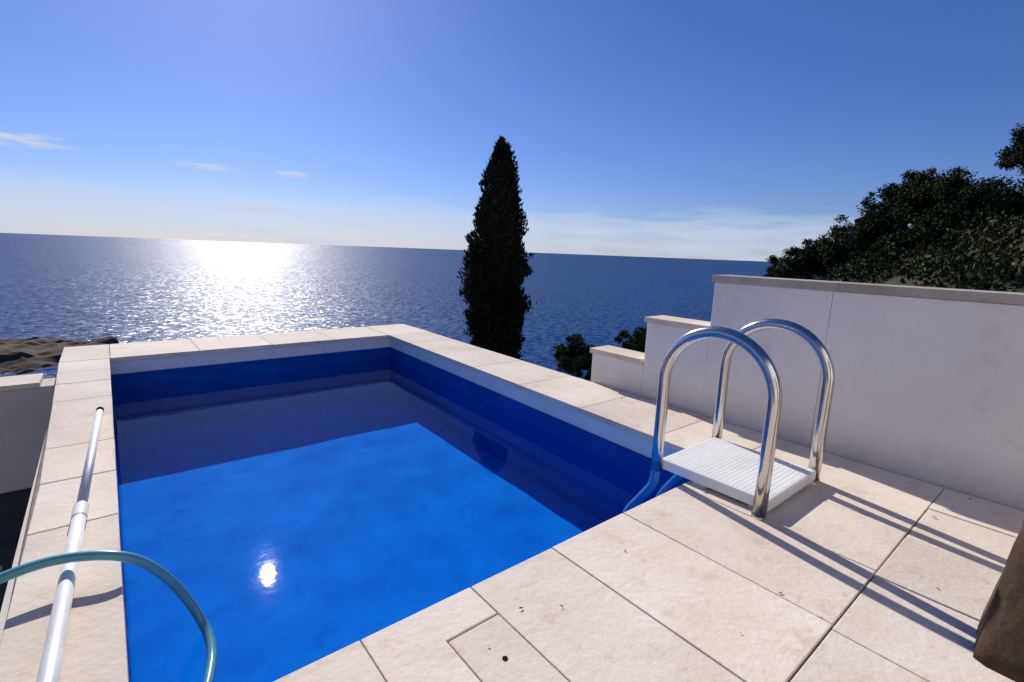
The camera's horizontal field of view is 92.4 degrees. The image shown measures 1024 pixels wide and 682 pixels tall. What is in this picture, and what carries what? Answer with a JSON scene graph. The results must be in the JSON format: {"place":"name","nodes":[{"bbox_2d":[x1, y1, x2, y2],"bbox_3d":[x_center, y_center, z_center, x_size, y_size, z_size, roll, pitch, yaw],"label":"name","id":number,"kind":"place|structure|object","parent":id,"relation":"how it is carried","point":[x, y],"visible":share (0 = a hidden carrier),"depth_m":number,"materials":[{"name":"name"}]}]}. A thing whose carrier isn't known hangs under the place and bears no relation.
{"place":"outdoors","nodes":[
{"label":"outdoors","id":0,"kind":"place"},
{"bbox_2d":[0,488,31,611],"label":"terrace","id":1,"kind":"structure","parent":0,"point":[13,506],"depth_m":3.31,"materials":[{"name":"stone"}]},
{"bbox_2d":[0,420,49,640],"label":"retaining wall","id":2,"kind":"structure","parent":1,"relation":"on","point":[7,598],"depth_m":1.76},
{"bbox_2d":[0,336,118,374],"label":"headland","id":3,"kind":"structure","parent":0,"point":[19,356],"depth_m":315.56,"materials":[{"name":"grey stone"}]},
{"bbox_2d":[0,233,833,380],"bbox_3d":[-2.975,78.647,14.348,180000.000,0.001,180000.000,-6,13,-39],"label":"sea","id":4,"kind":"structure","parent":0,"point":[121,289],"depth_m":885.26,"materials":[{"name":"liquid"}]},
{"bbox_2d":[0,0,1023,261],"label":"sky","id":5,"kind":"structure","parent":0,"point":[740,130],"materials":[{"name":"blue"}]},
{"bbox_2d":[830,236,1023,292],"bbox_3d":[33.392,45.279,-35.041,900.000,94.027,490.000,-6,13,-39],"label":"hillside terrain","id":6,"kind":"structure","parent":0,"point":[896,281],"depth_m":11.52,"materials":[{"name":"green plant"}]},
{"bbox_2d":[0,373,55,493],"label":"boundary wall","id":7,"kind":"structure","parent":6,"relation":"on","point":[26,401],"depth_m":3.73,"materials":[{"name":"paint"}]},
{"bbox_2d":[456,135,536,359],"bbox_3d":[-0.375,-0.160,10.413,1.690,7.990,1.672,1,10,-8],"label":"cypress tree","id":8,"kind":"object","parent":6,"relation":"on","point":[498,268],"visible":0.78,"depth_m":9.84,"materials":[{"name":"green plant"}]},
{"bbox_2d":[0,324,1023,681],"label":"stone terrace","id":9,"kind":"structure","parent":6,"relation":"on","point":[856,564],"depth_m":1.69,"materials":[{"name":"stone"}]},
{"bbox_2d":[36,407,103,681],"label":"telescopic pole","id":10,"kind":"object","parent":9,"relation":"on","point":[50,666],"visible":1,"depth_m":1.51,"materials":[{"name":"metal"}]},
{"bbox_2d":[110,338,690,681],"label":"swimming pool","id":11,"kind":"structure","parent":9,"relation":"in","point":[284,511],"depth_m":3.66,"materials":[{"name":"liquid"}]},
{"bbox_2d":[0,550,216,681],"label":"pool hose","id":12,"kind":"object","parent":11,"relation":"in","point":[173,583],"visible":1,"depth_m":1.63,"materials":[{"name":"teal plastic"}]},
{"bbox_2d":[622,318,834,520],"bbox_3d":[1.068,0.658,2.629,0.671,1.564,0.847,-6,13,-39],"label":"pool ladder","id":13,"kind":"object","parent":11,"relation":"attached to","point":[763,481],"visible":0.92,"depth_m":2.44,"materials":[{"name":"silver metal"}]},
{"bbox_2d":[518,394,970,632],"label":"fallen leaves","id":14,"kind":"object","parent":9,"relation":"on","point":[706,491],"visible":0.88,"depth_m":1.70,"materials":[{"name":"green plant"}]},
{"bbox_2d":[973,520,1023,681],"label":"wooden post","id":15,"kind":"object","parent":9,"relation":"on","point":[999,645],"visible":1,"depth_m":1.39,"materials":[{"name":"brown wood"}]},
{"bbox_2d":[552,333,597,377],"bbox_3d":[1.294,1.261,10.523,1.025,2.895,1.179,4,10,10],"label":"olive bush","id":16,"kind":"object","parent":6,"relation":"on","point":[574,356],"visible":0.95,"depth_m":10.24,"materials":[{"name":"green plant"}]},
{"bbox_2d":[581,370,591,381],"bbox_3d":[2.005,1.389,9.986,1.054,2.038,0.911,-6,13,-39],"label":"olive bush","id":17,"kind":"object","parent":6,"relation":"on","point":[587,377],"visible":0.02,"depth_m":9.82,"materials":[{"name":"green plant"}]},
{"bbox_2d":[591,353,643,396],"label":"wall","id":18,"kind":"structure","parent":6,"relation":"on","point":[621,375],"depth_m":4.08,"materials":[{"name":"white paint"}]},
{"bbox_2d":[590,275,1023,363],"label":"coping","id":19,"kind":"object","parent":18,"relation":"on","point":[637,357],"depth_m":2.83,"materials":[{"name":"stone"}]},
{"bbox_2d":[614,326,646,352],"bbox_3d":[2.805,1.062,11.159,0.920,2.834,1.020,-6,13,-39],"label":"olive bush","id":20,"kind":"object","parent":6,"relation":"on","point":[636,341],"visible":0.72,"depth_m":10.85,"materials":[{"name":"green plant"}]},
{"bbox_2d":[641,322,708,414],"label":"wall","id":21,"kind":"structure","parent":6,"relation":"on","point":[687,380],"depth_m":3.65,"materials":[{"name":"white paint"}]},
{"bbox_2d":[701,282,833,447],"bbox_3d":[1.639,1.300,3.458,0.220,3.366,0.717,-6,13,-39],"label":"tall section","id":22,"kind":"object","parent":6,"relation":"on","point":[793,357],"visible":0.36,"depth_m":3.10,"materials":[{"name":"white paint"}]},
{"bbox_2d":[761,254,799,278],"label":"oak tree","id":23,"kind":"object","parent":6,"relation":"on","point":[773,259],"visible":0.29,"depth_m":30.72,"materials":[{"name":"green plant"}]},
{"bbox_2d":[770,237,829,279],"bbox_3d":[17.270,-3.535,28.886,3.357,4.996,3.159,-6,13,-39],"label":"oak tree","id":24,"kind":"object","parent":6,"relation":"on","point":[795,265],"visible":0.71,"depth_m":28.46,"materials":[{"name":"green plant"}]},
{"bbox_2d":[797,224,878,276],"bbox_3d":[17.921,-4.740,26.526,3.364,3.185,4.021,-3,11,-25],"label":"oak tree","id":25,"kind":"object","parent":6,"relation":"on","point":[832,252],"visible":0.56,"depth_m":26.37,"materials":[{"name":"green plant"}]},
{"bbox_2d":[830,195,915,252],"bbox_3d":[18.004,-5.317,24.517,3.826,3.734,3.762,-6,13,-39],"label":"oak tree","id":26,"kind":"object","parent":6,"relation":"on","point":[872,224],"visible":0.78,"depth_m":23.75,"materials":[{"name":"green plant"}]},
{"bbox_2d":[843,240,920,272],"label":"oak tree","id":27,"kind":"object","parent":6,"relation":"on","point":[880,255],"visible":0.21,"depth_m":19.48,"materials":[{"name":"green plant"}]},
{"bbox_2d":[868,168,941,228],"bbox_3d":[20.276,-6.459,25.364,3.489,4.736,3.328,-6,13,-39],"label":"oak tree","id":28,"kind":"object","parent":6,"relation":"on","point":[890,192],"visible":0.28,"depth_m":24.99,"materials":[{"name":"green plant"}]},
{"bbox_2d":[807,209,1023,291],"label":"hillside scrub","id":29,"kind":"object","parent":6,"relation":"on","point":[1003,234],"visible":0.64,"depth_m":11.82,"materials":[{"name":"green plant"}]},
{"bbox_2d":[810,291,1023,510],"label":"tall section extension","id":30,"kind":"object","parent":6,"relation":"on","point":[929,390],"visible":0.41,"depth_m":2.51,"materials":[{"name":"white paint"}]},
{"bbox_2d":[877,214,971,250],"bbox_3d":[16.692,-3.718,19.928,3.476,2.916,3.055,-6,13,-39],"label":"oak tree","id":31,"kind":"object","parent":6,"relation":"on","point":[923,229],"visible":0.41,"depth_m":19.21,"materials":[{"name":"green plant"}]},
{"bbox_2d":[888,165,981,221],"bbox_3d":[20.367,-6.282,23.650,4.201,4.167,3.420,-6,13,-39],"label":"oak tree","id":32,"kind":"object","parent":6,"relation":"on","point":[935,190],"visible":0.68,"depth_m":23.07,"materials":[{"name":"green plant"}]},
{"bbox_2d":[922,177,1017,232],"bbox_3d":[20.503,-5.644,21.865,3.569,3.328,4.067,-6,13,-39],"label":"oak tree","id":33,"kind":"object","parent":6,"relation":"on","point":[955,215],"visible":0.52,"depth_m":21.46,"materials":[{"name":"green plant"}]},
{"bbox_2d":[973,174,1023,234],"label":"oak tree","id":34,"kind":"object","parent":6,"relation":"on","point":[1008,201],"visible":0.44,"depth_m":20.41,"materials":[{"name":"green plant"}]},
{"bbox_2d":[993,123,1023,174],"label":"oak tree","id":35,"kind":"object","parent":6,"relation":"on","point":[1006,155],"visible":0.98,"depth_m":24.65,"materials":[{"name":"green plant"}]},
{"bbox_2d":[1001,148,1023,191],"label":"oak tree","id":36,"kind":"object","parent":6,"relation":"on","point":[1021,171],"visible":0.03,"depth_m":23.89,"materials":[{"name":"green plant"}]}
]}

